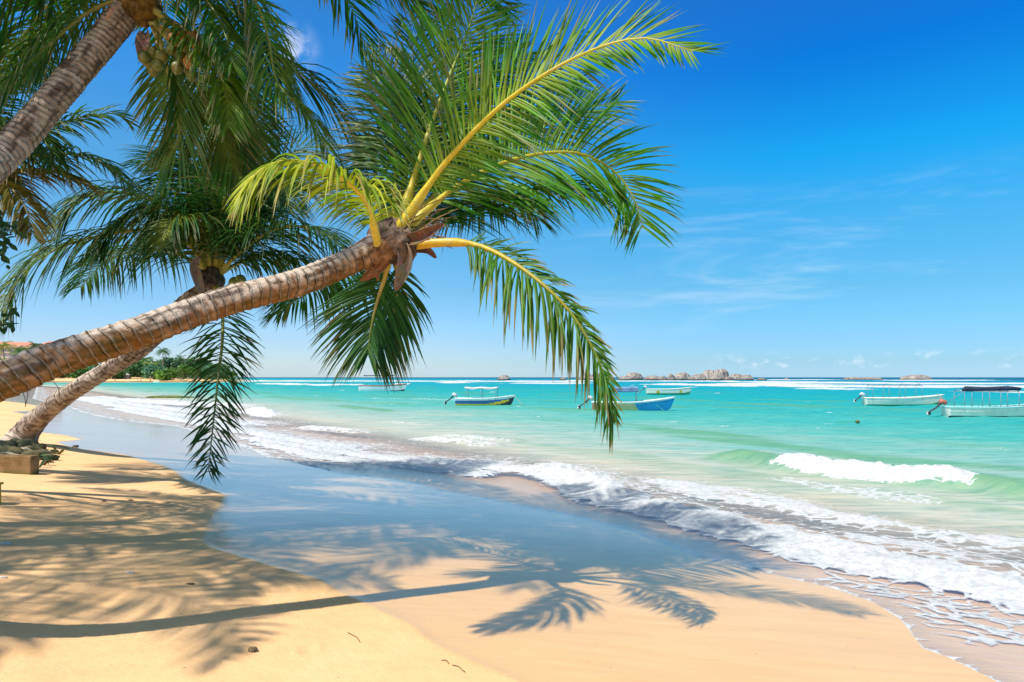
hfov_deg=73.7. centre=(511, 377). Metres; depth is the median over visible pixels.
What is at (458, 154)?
coconut palm
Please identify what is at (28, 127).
coconut palm
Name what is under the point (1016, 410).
boat
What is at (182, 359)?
coconut palm
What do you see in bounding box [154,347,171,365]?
coconut palm
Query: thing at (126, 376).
beach hut
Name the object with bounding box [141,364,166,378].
broadleaf tree
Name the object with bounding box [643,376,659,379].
sea rock
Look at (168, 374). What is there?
broadleaf tree
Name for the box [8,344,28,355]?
coconut palm
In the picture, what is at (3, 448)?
mossy stone
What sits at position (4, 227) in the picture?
broadleaf tree
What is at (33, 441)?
mossy stone
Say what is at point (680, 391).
boat
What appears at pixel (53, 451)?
mossy stone
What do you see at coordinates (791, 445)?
sea
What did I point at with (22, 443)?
mossy stone
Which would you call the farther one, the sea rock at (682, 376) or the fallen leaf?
the sea rock at (682, 376)
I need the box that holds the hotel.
[0,341,52,358]
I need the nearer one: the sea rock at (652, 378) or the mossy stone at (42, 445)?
the mossy stone at (42, 445)
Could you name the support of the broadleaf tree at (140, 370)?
on the beach ground
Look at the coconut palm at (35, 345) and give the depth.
359.30 m
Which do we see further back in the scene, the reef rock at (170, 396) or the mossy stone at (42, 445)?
the reef rock at (170, 396)
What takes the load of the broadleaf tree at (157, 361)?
on the beach ground
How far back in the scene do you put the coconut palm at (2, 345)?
330.37 m
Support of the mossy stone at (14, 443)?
on the beach ground
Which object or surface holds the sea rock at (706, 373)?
in the sea
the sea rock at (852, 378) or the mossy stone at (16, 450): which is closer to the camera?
the mossy stone at (16, 450)
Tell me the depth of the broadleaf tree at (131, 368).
378.35 m
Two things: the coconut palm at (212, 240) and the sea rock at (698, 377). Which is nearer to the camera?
the coconut palm at (212, 240)
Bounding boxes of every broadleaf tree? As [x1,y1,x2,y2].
[0,210,27,334]
[69,368,89,377]
[110,369,126,378]
[126,362,143,376]
[134,362,158,377]
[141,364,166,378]
[150,359,168,367]
[151,365,184,379]
[158,356,186,369]
[176,364,195,378]
[184,359,205,377]
[200,365,223,377]
[213,363,230,374]
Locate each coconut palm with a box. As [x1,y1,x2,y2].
[0,0,531,202]
[0,0,731,451]
[0,20,149,249]
[0,41,359,483]
[0,341,13,356]
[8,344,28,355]
[26,341,42,349]
[138,357,153,365]
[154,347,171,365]
[174,355,188,364]
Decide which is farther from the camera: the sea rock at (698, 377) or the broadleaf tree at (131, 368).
the sea rock at (698, 377)
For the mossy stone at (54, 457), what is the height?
0.219 m
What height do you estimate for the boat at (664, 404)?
2.101 m
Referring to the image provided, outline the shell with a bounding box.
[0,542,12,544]
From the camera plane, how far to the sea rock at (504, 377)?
636.92 m
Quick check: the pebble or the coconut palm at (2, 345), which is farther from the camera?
the coconut palm at (2, 345)
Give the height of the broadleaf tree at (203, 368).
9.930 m
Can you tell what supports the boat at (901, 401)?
on the sea
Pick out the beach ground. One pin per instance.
(298, 571)
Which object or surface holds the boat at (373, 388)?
on the sea
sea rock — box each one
[497,375,510,379]
[617,376,632,379]
[626,372,642,379]
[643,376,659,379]
[667,374,674,379]
[674,372,690,379]
[689,374,705,379]
[702,370,714,377]
[706,375,722,379]
[712,369,728,379]
[730,374,741,379]
[739,375,753,379]
[842,377,863,379]
[862,377,883,379]
[899,375,932,379]
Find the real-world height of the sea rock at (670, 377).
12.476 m
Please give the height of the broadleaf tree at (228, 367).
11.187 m
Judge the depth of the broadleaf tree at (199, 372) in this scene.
426.05 m
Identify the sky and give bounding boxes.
[0,0,1023,376]
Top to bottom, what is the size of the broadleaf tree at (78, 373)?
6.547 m
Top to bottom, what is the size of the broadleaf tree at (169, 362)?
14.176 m
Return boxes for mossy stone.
[0,440,11,444]
[0,445,15,452]
[4,440,18,446]
[5,446,24,453]
[10,438,32,447]
[21,449,49,455]
[25,439,39,444]
[25,446,42,449]
[33,443,46,448]
[39,454,58,460]
[49,449,58,453]
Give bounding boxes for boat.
[358,375,406,390]
[444,387,514,405]
[578,386,675,410]
[639,386,691,394]
[853,384,944,405]
[926,386,1023,416]
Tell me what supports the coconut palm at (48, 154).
on the beach ground
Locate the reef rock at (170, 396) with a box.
[147,395,194,397]
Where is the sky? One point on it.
(851, 171)
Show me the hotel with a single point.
(6, 351)
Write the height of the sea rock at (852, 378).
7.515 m
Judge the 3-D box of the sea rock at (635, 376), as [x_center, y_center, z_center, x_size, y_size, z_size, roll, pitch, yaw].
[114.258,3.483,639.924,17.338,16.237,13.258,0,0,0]
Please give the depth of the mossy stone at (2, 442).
15.85 m
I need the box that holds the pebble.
[248,646,257,652]
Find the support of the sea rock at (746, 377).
in the sea
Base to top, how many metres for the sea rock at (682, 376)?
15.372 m
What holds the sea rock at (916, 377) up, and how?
in the sea
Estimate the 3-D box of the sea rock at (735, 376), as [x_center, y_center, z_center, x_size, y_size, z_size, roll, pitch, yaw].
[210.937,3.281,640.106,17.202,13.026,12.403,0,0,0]
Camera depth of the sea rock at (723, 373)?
645.47 m
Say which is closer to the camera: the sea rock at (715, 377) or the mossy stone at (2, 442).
the mossy stone at (2, 442)
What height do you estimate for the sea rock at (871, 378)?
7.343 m
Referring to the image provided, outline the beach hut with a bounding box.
[117,372,130,378]
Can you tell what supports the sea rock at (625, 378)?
in the sea
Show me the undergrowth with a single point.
(194, 377)
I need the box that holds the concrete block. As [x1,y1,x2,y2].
[0,454,39,474]
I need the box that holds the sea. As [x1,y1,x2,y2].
[33,377,1023,681]
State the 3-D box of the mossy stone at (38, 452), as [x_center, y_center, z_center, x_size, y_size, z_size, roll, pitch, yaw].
[-10.494,1.745,15.022,0.437,0.306,0.626,0,0,27]
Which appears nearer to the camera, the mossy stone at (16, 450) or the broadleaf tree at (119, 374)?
the mossy stone at (16, 450)
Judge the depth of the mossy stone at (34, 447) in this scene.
15.93 m
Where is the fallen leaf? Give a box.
[43,455,51,461]
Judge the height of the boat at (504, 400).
1.941 m
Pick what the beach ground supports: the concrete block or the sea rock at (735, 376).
the concrete block
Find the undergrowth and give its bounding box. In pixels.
[59,370,241,380]
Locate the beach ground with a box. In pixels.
[0,377,1023,681]
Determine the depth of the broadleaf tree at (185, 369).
397.65 m

